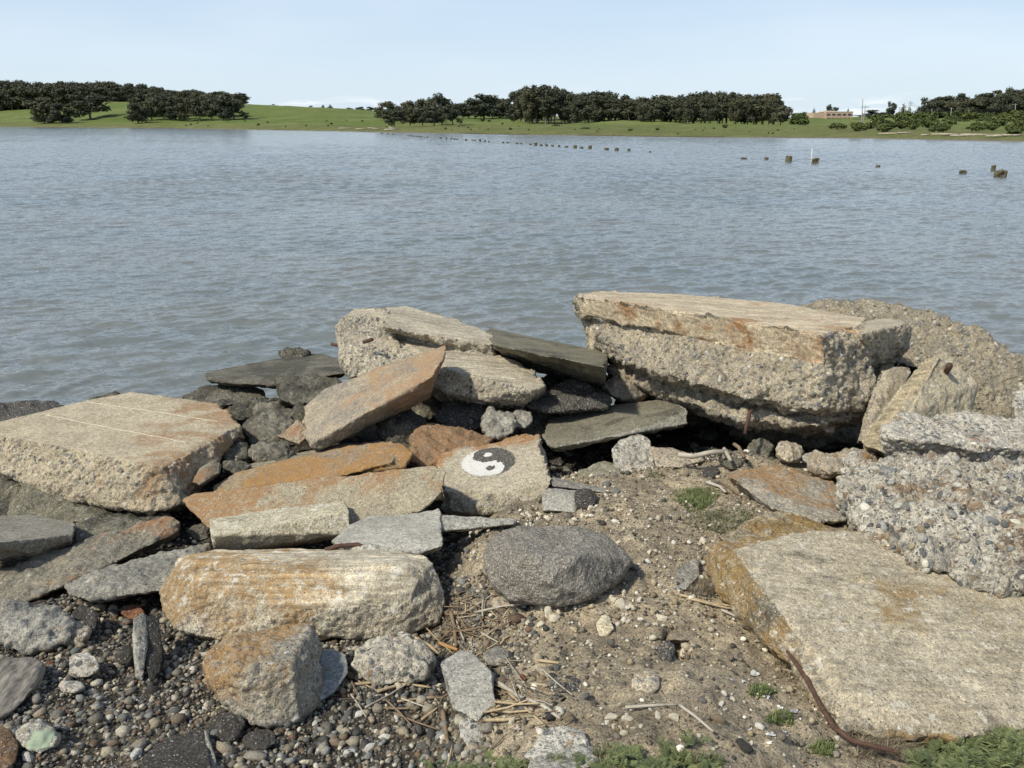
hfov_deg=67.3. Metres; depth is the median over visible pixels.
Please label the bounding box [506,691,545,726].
dry reed
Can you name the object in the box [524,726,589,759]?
boulder
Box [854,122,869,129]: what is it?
shrub
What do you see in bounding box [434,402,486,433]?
boulder
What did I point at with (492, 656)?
stone
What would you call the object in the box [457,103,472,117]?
eucalyptus tree
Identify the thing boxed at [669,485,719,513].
grass tuft
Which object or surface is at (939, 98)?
eucalyptus tree
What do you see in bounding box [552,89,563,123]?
eucalyptus tree
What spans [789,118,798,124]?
shrub
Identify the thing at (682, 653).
stone
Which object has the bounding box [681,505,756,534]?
grass tuft
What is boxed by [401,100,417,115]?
eucalyptus tree
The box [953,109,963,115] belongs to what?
shrub
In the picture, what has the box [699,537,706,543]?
stone
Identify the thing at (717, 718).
stone
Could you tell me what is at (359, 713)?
stone
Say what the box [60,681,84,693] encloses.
stone
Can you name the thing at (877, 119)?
shrub
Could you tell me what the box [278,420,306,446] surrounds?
stone
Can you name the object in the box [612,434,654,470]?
boulder
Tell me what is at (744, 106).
eucalyptus tree
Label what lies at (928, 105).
eucalyptus tree
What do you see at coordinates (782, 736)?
dirt crumbs
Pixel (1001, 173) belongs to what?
piling
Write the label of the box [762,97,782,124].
eucalyptus tree
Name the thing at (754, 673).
white splash
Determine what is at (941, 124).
shrub
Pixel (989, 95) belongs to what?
eucalyptus tree
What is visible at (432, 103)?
eucalyptus tree
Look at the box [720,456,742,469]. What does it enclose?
stone
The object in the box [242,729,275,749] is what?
asphalt chunk
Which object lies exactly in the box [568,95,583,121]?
eucalyptus tree
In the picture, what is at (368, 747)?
stone
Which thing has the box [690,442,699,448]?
stone
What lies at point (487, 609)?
dry reed
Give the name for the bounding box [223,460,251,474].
boulder
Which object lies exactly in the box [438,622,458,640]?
dry reed
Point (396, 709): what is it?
dry reed
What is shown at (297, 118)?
hills
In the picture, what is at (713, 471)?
stone
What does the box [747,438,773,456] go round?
stone
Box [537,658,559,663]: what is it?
dry reed
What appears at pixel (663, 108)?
eucalyptus tree
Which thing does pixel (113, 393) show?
boulder
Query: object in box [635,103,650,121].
eucalyptus tree
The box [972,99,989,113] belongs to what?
eucalyptus tree
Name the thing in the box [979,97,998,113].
eucalyptus tree
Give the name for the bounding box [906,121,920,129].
shrub
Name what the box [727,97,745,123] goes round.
eucalyptus tree
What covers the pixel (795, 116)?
shrub
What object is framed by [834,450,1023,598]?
pebble block
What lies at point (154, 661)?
asphalt chunk
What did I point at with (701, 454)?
driftwood stick
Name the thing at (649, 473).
grass tuft
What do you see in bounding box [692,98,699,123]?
eucalyptus tree
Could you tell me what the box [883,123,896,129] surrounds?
shrub
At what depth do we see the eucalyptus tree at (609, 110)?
299.81 m
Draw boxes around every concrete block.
[274,374,341,406]
[541,488,578,512]
[717,511,839,540]
[801,298,1023,418]
[858,318,911,376]
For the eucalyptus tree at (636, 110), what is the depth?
288.32 m
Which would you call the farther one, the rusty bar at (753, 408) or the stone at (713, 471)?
the rusty bar at (753, 408)
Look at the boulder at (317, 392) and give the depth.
6.35 m
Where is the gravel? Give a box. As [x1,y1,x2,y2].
[0,529,716,767]
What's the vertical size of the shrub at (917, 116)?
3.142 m
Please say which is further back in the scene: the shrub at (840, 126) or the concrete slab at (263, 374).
the shrub at (840, 126)
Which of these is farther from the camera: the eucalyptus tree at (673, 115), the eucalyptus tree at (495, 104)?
the eucalyptus tree at (495, 104)
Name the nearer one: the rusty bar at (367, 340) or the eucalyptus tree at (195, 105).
the rusty bar at (367, 340)
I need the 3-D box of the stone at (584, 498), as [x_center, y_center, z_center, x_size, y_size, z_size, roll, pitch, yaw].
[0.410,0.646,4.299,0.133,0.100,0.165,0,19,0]
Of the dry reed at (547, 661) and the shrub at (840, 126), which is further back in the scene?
the shrub at (840, 126)
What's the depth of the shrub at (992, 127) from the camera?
170.93 m
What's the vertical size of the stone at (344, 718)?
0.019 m
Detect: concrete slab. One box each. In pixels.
[0,515,75,560]
[0,516,179,603]
[64,543,211,603]
[72,516,149,543]
[138,729,210,767]
[182,385,264,409]
[182,466,445,528]
[205,353,344,388]
[213,441,412,491]
[250,440,382,468]
[302,345,445,449]
[332,508,442,555]
[440,515,516,531]
[528,746,596,767]
[542,399,687,451]
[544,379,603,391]
[572,290,876,438]
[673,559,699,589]
[705,528,1023,744]
[879,409,1023,461]
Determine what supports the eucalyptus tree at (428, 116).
on the hills
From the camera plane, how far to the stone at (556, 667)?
2.53 m
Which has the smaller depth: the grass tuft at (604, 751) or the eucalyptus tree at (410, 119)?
the grass tuft at (604, 751)
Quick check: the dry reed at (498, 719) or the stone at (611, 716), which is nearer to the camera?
the stone at (611, 716)
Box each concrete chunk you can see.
[318,649,347,702]
[441,650,495,721]
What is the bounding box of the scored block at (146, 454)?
[0,392,241,514]
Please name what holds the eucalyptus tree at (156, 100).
on the hills
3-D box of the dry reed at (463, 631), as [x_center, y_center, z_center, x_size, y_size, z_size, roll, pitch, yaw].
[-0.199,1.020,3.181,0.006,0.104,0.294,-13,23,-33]
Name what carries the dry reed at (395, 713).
on the gravel
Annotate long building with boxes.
[806,111,853,118]
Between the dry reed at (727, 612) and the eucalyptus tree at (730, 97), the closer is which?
the dry reed at (727, 612)
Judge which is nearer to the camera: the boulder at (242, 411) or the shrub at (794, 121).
the boulder at (242, 411)
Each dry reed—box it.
[346,681,430,688]
[350,694,366,717]
[365,683,406,708]
[377,683,409,692]
[383,707,409,709]
[385,699,411,725]
[393,712,437,729]
[397,696,440,704]
[401,697,422,706]
[415,637,442,658]
[421,707,437,720]
[426,628,453,653]
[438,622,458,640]
[438,630,483,633]
[438,641,458,650]
[440,709,448,743]
[442,613,467,615]
[443,614,484,639]
[446,622,483,638]
[447,600,470,634]
[447,745,452,763]
[449,610,457,647]
[455,599,483,608]
[456,620,464,639]
[457,593,477,601]
[458,624,491,631]
[462,594,491,614]
[475,604,525,613]
[475,606,485,627]
[476,641,499,655]
[478,639,490,659]
[480,632,497,642]
[483,716,520,721]
[484,699,528,712]
[489,708,526,713]
[490,736,503,749]
[491,621,510,632]
[492,700,539,704]
[493,700,513,708]
[494,679,560,718]
[495,687,518,696]
[504,654,526,687]
[504,677,557,693]
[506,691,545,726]
[509,674,520,701]
[512,710,557,716]
[529,682,547,686]
[536,714,571,726]
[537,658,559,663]
[541,668,572,694]
[625,703,677,708]
[678,703,713,732]
[680,594,729,606]
[690,598,730,609]
[705,480,725,492]
[719,480,740,495]
[721,609,734,616]
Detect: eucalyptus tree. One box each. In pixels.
[20,97,62,122]
[45,102,77,122]
[64,93,113,118]
[123,102,150,122]
[127,92,147,113]
[135,97,158,119]
[144,92,162,116]
[150,95,172,119]
[156,91,173,105]
[158,96,189,119]
[171,96,198,120]
[177,91,202,115]
[188,96,206,120]
[198,93,207,101]
[199,97,217,120]
[204,94,220,104]
[207,99,234,119]
[215,92,249,118]
[372,101,400,119]
[378,109,407,126]
[400,107,417,125]
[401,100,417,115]
[412,106,432,125]
[414,98,426,122]
[417,97,432,122]
[419,109,447,125]
[426,92,462,124]
[426,101,440,122]
[441,104,463,124]
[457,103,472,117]
[461,100,474,117]
[464,93,502,117]
[484,97,502,117]
[490,99,511,117]
[499,98,511,117]
[503,90,520,121]
[506,108,518,121]
[514,93,525,121]
[518,90,535,122]
[525,85,536,120]
[531,88,544,122]
[533,88,543,122]
[537,85,547,120]
[538,88,558,123]
[546,88,560,123]
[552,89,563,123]
[558,92,568,123]
[560,101,588,122]
[562,93,574,123]
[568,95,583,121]
[569,96,586,122]
[579,96,588,121]
[581,94,592,122]
[582,95,606,122]
[589,95,604,121]
[591,90,603,97]
[592,94,604,121]
[602,90,612,119]
[602,94,608,121]
[603,98,616,120]
[610,99,625,120]
[611,92,618,120]
[619,98,634,120]
[620,100,636,119]
[621,94,629,100]
[633,103,644,120]
[634,96,651,103]
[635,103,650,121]
[644,100,663,121]
[648,99,665,121]
[656,94,667,101]
[658,98,669,120]
[664,99,677,121]
[667,99,679,122]
[675,98,686,122]
[682,97,697,123]
[685,92,696,121]
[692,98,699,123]
[693,96,712,122]
[693,97,708,122]
[701,96,719,122]
[704,92,721,120]
[705,95,717,123]
[715,95,728,123]
[716,96,731,123]
[724,96,733,122]
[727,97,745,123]
[727,98,742,123]
[728,93,735,120]
[737,98,750,123]
[741,94,754,99]
[742,98,750,123]
[744,99,760,124]
[749,97,761,124]
[750,97,768,124]
[755,101,767,124]
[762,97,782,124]
[764,93,773,120]
[770,103,793,124]
[772,92,783,124]
[826,104,834,110]
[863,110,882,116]
[885,101,897,114]
[916,98,937,112]
[921,102,936,113]
[929,101,952,116]
[930,99,943,112]
[934,96,945,100]
[939,101,961,117]
[943,99,965,111]
[945,95,968,101]
[947,100,965,111]
[951,93,965,100]
[963,101,974,112]
[964,98,986,111]
[964,103,978,111]
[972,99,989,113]
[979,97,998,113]
[984,93,994,97]
[986,99,1004,112]
[987,99,1001,112]
[991,93,1014,112]
[992,89,1017,101]
[1000,92,1018,111]
[1007,92,1023,109]
[1012,92,1023,109]
[1017,93,1023,110]
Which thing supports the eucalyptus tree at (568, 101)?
on the hills
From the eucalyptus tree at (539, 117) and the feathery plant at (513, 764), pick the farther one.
the eucalyptus tree at (539, 117)
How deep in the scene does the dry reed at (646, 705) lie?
2.22 m
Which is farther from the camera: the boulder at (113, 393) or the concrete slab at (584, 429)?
the boulder at (113, 393)
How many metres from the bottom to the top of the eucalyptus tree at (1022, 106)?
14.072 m
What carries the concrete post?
on the concrete slab at (803, 372)
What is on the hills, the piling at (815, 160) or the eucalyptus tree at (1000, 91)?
the eucalyptus tree at (1000, 91)
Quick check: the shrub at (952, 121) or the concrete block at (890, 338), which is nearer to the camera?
the concrete block at (890, 338)
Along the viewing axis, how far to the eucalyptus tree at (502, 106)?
431.00 m
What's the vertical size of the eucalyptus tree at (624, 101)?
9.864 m
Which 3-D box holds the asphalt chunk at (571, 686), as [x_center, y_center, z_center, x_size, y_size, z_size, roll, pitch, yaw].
[0.170,0.959,2.432,0.116,0.066,0.132,0,19,0]
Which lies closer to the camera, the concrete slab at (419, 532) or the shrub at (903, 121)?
the concrete slab at (419, 532)
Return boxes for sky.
[0,0,1023,116]
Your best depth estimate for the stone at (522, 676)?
2.56 m
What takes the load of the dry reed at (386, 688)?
on the ground
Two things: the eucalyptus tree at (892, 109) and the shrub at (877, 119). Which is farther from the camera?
the eucalyptus tree at (892, 109)
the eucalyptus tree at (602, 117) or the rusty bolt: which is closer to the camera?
the rusty bolt
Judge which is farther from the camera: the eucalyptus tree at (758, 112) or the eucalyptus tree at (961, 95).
the eucalyptus tree at (961, 95)
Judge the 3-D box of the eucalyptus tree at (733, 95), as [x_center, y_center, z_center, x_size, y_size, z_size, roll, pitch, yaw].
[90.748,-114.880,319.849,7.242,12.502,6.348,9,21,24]
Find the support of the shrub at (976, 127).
on the hills
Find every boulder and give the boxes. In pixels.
[0,399,63,421]
[0,599,77,655]
[0,657,45,719]
[7,481,117,522]
[81,391,119,401]
[188,523,209,541]
[202,623,322,728]
[221,439,248,460]
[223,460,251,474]
[228,400,253,421]
[242,407,299,447]
[248,441,294,463]
[250,396,278,407]
[252,400,293,418]
[278,347,311,357]
[292,401,304,421]
[306,388,325,400]
[351,631,436,686]
[375,395,444,426]
[376,409,426,443]
[409,423,493,467]
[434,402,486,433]
[444,402,527,412]
[480,406,517,441]
[483,525,631,606]
[513,409,532,428]
[517,414,557,442]
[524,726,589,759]
[526,378,611,416]
[541,375,608,393]
[578,461,619,477]
[601,373,649,402]
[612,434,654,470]
[614,399,724,432]
[650,446,703,468]
[728,465,847,524]
[729,421,861,452]
[807,447,880,478]
[1011,385,1023,419]
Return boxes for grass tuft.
[518,752,573,763]
[590,737,624,762]
[644,470,660,477]
[668,746,729,764]
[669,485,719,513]
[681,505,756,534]
[681,572,716,599]
[748,680,779,697]
[764,705,794,726]
[766,656,796,682]
[805,737,837,757]
[829,714,927,767]
[908,735,1003,752]
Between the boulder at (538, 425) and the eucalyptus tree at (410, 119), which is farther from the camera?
the eucalyptus tree at (410, 119)
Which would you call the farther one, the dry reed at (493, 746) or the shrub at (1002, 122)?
the shrub at (1002, 122)
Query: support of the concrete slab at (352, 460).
on the concrete slab at (296, 455)
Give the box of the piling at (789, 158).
[785,156,791,161]
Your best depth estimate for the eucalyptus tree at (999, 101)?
401.35 m
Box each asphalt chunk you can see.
[72,604,97,633]
[115,645,133,664]
[145,615,164,681]
[207,711,245,741]
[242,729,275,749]
[549,675,580,693]
[658,640,674,661]
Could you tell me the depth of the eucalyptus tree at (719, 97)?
279.31 m
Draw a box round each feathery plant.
[418,747,592,767]
[586,728,723,767]
[901,724,1023,767]
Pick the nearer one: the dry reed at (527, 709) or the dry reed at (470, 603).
the dry reed at (527, 709)
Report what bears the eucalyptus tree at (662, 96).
on the hills
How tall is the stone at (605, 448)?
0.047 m
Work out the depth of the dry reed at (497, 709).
2.34 m
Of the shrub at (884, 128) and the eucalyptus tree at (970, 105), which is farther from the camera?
the eucalyptus tree at (970, 105)
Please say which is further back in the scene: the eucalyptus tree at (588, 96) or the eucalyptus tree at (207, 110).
the eucalyptus tree at (207, 110)
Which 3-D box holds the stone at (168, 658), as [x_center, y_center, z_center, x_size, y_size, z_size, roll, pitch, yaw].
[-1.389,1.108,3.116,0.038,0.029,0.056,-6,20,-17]
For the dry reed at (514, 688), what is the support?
on the ground
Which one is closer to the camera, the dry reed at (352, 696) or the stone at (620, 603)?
the dry reed at (352, 696)
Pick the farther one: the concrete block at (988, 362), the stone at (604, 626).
the concrete block at (988, 362)
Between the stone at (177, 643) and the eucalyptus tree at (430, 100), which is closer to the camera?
the stone at (177, 643)
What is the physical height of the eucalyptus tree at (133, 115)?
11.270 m
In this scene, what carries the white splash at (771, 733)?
on the ground
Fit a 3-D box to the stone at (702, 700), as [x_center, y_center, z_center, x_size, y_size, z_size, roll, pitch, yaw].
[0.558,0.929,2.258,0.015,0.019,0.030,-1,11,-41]
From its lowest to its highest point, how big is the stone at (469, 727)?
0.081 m
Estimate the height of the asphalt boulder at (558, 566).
0.354 m
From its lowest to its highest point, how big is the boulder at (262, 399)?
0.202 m
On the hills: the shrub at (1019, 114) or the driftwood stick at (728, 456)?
the shrub at (1019, 114)
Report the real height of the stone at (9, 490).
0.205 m
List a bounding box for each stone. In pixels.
[0,476,21,501]
[0,500,10,515]
[0,726,19,767]
[15,719,60,753]
[22,752,34,761]
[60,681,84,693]
[65,621,91,645]
[69,652,98,678]
[108,604,117,610]
[112,510,172,519]
[121,605,144,619]
[130,748,141,760]
[132,613,147,683]
[145,686,161,694]
[163,634,172,639]
[164,654,172,660]
[174,641,181,647]
[193,461,220,486]
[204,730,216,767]
[226,751,233,759]
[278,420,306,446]
[341,715,348,723]
[343,749,355,756]
[355,710,363,716]
[364,743,375,752]
[378,733,390,739]
[397,688,403,695]
[459,717,482,745]
[483,646,508,666]
[491,596,509,610]
[509,717,514,725]
[519,674,526,680]
[519,705,527,709]
[530,671,538,675]
[537,621,543,626]
[544,605,551,614]
[544,714,554,719]
[547,456,563,465]
[548,672,556,678]
[549,614,559,621]
[552,664,559,670]
[563,466,573,473]
[563,711,573,721]
[574,488,596,509]
[580,692,589,699]
[583,451,600,463]
[596,618,613,635]
[599,444,610,452]
[602,481,610,487]
[604,713,618,720]
[611,486,619,493]
[615,598,625,608]
[620,730,627,734]
[621,715,633,723]
[631,670,659,692]
[655,710,660,719]
[657,615,666,620]
[658,443,668,447]
[666,438,679,445]
[668,713,678,721]
[679,648,685,659]
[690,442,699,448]
[697,697,705,703]
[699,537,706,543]
[702,466,719,478]
[707,611,714,616]
[710,714,725,723]
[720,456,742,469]
[735,738,753,753]
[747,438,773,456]
[775,441,804,463]
[802,452,811,462]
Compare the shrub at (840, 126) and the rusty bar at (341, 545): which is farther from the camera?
the shrub at (840, 126)
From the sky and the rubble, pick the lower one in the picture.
the rubble
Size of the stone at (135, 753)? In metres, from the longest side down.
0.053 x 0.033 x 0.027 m
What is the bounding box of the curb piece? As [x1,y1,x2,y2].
[209,502,348,549]
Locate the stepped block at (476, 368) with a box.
[334,306,545,409]
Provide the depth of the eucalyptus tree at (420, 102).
330.88 m
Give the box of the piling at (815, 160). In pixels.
[811,158,819,162]
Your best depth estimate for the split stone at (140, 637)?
2.96 m
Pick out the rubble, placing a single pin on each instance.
(209, 540)
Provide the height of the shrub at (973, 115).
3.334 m
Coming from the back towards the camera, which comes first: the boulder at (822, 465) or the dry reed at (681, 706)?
the boulder at (822, 465)
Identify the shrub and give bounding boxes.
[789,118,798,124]
[791,114,802,119]
[797,116,809,124]
[827,123,839,128]
[834,123,847,128]
[849,122,862,130]
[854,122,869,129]
[871,114,884,119]
[871,117,882,123]
[875,124,891,131]
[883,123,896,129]
[891,111,903,117]
[893,115,905,121]
[896,120,908,128]
[897,123,906,128]
[902,111,912,115]
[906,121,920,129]
[907,121,916,129]
[910,114,921,118]
[922,119,935,127]
[924,111,939,116]
[928,115,938,119]
[928,125,945,131]
[930,118,939,126]
[936,122,947,127]
[938,112,953,117]
[943,119,956,123]
[943,122,952,130]
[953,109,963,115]
[959,114,969,119]
[969,112,976,119]
[970,124,980,130]
[973,116,991,120]
[984,122,1000,129]
[988,125,997,130]
[992,115,1008,120]
[995,119,1007,125]
[1002,115,1021,121]
[1003,124,1019,130]
[1007,129,1021,133]
[1009,122,1023,130]
[1012,110,1023,119]
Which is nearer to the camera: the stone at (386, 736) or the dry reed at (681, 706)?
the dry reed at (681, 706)
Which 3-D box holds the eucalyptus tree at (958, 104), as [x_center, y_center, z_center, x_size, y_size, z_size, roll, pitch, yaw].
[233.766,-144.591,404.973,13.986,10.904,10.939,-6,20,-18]
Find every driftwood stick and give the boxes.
[678,449,727,458]
[722,447,732,461]
[733,442,745,458]
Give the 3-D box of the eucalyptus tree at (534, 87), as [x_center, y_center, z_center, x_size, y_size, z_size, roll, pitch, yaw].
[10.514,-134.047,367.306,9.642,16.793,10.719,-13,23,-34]
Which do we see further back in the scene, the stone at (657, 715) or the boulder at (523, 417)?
the boulder at (523, 417)
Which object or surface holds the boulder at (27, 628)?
on the ground
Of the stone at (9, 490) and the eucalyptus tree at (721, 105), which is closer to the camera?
the stone at (9, 490)
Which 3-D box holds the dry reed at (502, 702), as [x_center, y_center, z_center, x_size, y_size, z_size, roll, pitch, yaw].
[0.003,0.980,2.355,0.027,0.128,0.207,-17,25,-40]
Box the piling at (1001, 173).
[993,169,1007,176]
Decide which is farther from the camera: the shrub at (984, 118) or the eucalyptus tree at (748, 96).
the eucalyptus tree at (748, 96)
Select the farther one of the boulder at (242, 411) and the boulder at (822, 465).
the boulder at (242, 411)
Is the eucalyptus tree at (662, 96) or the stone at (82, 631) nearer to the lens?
the stone at (82, 631)
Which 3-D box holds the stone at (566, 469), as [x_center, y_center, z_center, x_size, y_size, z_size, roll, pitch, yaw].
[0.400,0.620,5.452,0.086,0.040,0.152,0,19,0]
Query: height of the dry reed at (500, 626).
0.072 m
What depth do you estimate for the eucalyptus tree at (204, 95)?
444.14 m
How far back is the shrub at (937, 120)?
203.49 m
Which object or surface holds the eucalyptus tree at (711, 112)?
on the hills
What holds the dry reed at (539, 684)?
on the ground
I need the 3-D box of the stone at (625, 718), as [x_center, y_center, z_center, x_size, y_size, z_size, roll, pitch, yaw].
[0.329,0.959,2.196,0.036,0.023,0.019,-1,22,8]
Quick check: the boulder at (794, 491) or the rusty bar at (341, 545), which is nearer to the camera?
the rusty bar at (341, 545)
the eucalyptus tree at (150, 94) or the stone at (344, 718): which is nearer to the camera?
the stone at (344, 718)
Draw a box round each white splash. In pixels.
[750,670,759,675]
[765,731,775,735]
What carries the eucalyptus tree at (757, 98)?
on the hills
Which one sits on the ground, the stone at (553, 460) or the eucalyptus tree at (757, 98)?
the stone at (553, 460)
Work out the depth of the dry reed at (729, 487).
4.54 m
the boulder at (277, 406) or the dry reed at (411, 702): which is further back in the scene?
the boulder at (277, 406)
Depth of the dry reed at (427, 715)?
2.58 m
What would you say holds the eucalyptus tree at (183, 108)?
on the hills
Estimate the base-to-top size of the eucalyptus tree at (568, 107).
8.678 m
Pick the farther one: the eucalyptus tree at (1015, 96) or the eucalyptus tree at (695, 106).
the eucalyptus tree at (1015, 96)
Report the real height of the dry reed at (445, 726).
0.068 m
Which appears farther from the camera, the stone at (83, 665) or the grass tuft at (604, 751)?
the stone at (83, 665)
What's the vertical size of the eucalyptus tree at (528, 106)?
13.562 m
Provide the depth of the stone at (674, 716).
2.18 m
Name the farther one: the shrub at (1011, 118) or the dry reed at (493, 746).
the shrub at (1011, 118)
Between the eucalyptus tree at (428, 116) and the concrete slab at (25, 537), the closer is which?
the concrete slab at (25, 537)
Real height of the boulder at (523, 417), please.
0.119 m
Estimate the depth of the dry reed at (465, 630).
3.18 m
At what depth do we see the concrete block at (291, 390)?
6.57 m
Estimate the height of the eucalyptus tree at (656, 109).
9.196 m
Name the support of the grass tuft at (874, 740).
on the ground
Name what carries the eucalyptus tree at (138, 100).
on the hills
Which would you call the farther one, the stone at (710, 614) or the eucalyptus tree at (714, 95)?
the eucalyptus tree at (714, 95)
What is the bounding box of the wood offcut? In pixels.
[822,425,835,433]
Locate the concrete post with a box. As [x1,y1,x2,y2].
[857,367,910,443]
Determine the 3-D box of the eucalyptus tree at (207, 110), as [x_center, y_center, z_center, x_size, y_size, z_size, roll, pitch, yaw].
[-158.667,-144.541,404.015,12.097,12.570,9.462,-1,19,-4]
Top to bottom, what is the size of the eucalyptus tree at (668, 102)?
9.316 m
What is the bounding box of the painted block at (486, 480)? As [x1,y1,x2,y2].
[435,434,550,516]
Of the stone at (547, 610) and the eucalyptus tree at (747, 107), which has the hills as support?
the eucalyptus tree at (747, 107)
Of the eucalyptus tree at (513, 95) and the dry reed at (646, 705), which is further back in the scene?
the eucalyptus tree at (513, 95)
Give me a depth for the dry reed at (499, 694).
2.53 m
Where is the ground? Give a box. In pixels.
[0,421,1023,767]
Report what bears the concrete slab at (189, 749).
on the gravel
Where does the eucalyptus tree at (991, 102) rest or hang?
on the hills
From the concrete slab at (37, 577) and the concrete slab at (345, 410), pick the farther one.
the concrete slab at (345, 410)
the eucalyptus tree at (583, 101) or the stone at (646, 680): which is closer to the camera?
the stone at (646, 680)
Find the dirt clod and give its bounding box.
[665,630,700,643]
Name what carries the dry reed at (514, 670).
on the stone at (492, 656)
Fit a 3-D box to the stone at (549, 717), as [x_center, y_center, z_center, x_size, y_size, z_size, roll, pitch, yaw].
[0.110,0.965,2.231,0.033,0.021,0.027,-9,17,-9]
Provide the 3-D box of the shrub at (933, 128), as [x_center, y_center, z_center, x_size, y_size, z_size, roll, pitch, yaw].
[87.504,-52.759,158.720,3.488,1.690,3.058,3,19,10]
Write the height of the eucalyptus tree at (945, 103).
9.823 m
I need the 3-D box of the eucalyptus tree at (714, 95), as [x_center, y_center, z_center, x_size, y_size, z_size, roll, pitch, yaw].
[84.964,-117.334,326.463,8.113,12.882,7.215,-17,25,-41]
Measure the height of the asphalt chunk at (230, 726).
0.063 m
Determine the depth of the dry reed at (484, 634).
3.03 m
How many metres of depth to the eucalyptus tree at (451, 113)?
296.02 m
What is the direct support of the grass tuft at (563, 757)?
on the ground
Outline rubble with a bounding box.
[63,446,839,591]
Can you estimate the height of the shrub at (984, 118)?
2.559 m
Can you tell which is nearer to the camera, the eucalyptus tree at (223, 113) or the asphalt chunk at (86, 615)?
the asphalt chunk at (86, 615)
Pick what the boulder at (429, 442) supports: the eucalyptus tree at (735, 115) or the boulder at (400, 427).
the boulder at (400, 427)
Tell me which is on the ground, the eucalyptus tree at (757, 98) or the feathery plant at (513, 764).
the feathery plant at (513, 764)
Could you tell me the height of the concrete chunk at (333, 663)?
0.104 m
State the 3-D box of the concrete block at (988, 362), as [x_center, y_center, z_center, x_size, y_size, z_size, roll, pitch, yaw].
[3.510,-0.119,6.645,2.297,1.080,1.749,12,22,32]
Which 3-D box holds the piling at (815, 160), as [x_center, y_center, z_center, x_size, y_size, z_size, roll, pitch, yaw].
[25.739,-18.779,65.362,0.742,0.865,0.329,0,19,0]
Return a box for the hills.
[0,101,1023,141]
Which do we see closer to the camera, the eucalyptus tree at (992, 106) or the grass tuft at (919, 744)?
the grass tuft at (919, 744)
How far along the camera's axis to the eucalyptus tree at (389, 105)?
359.09 m
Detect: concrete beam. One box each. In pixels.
[159,548,444,640]
[486,328,607,387]
[862,352,977,456]
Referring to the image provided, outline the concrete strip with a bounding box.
[551,477,606,492]
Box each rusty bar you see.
[325,542,362,550]
[362,338,373,343]
[743,404,757,433]
[786,650,899,753]
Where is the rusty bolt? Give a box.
[943,362,952,373]
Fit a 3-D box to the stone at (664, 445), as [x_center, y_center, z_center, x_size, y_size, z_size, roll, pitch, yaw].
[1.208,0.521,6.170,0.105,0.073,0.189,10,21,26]
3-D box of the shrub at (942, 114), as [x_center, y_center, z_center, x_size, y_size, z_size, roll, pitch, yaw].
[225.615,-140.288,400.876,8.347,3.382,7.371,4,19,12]
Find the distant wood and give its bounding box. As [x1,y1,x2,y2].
[0,80,251,110]
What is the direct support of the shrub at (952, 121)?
on the hills
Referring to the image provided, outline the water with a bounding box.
[0,127,1023,416]
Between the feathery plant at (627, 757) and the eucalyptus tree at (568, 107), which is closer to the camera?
the feathery plant at (627, 757)
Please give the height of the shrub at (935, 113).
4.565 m
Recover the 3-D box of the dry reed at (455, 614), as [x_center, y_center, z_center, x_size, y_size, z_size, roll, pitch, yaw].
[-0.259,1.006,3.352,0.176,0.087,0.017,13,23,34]
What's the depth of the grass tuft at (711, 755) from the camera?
2.00 m
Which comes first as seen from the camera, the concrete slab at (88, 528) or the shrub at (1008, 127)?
the concrete slab at (88, 528)
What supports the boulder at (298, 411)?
on the boulder at (267, 425)
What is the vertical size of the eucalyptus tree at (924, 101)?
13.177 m
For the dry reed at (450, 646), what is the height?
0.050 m
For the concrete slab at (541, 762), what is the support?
on the ground
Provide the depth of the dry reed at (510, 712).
2.33 m
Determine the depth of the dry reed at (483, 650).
2.96 m
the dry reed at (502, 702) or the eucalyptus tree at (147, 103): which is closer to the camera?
the dry reed at (502, 702)
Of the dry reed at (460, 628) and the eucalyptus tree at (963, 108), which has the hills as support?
the eucalyptus tree at (963, 108)
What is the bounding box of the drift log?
[963,134,993,134]
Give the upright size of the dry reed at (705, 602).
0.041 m
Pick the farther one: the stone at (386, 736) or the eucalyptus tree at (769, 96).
the eucalyptus tree at (769, 96)
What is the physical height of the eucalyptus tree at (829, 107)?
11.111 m
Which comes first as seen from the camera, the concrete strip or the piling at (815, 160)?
the concrete strip
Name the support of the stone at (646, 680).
on the ground
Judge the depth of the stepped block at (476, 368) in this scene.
6.22 m
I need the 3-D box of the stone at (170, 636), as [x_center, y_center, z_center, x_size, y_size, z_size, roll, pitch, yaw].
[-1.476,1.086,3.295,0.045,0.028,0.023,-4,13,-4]
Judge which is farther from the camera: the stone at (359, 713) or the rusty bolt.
the rusty bolt
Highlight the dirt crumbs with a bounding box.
[437,449,1023,767]
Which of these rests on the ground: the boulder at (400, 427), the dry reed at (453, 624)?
the dry reed at (453, 624)
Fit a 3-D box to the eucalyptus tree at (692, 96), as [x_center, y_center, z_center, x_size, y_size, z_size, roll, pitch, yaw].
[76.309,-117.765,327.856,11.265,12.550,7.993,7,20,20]
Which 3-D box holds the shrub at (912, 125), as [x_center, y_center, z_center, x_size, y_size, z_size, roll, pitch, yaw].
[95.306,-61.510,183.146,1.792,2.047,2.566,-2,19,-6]
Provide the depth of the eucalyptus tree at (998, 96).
402.08 m
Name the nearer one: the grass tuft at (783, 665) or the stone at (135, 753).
the stone at (135, 753)
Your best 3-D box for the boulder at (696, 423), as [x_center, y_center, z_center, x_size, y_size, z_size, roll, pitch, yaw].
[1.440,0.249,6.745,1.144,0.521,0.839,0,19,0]
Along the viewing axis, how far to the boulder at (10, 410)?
7.00 m
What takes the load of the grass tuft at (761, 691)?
on the ground

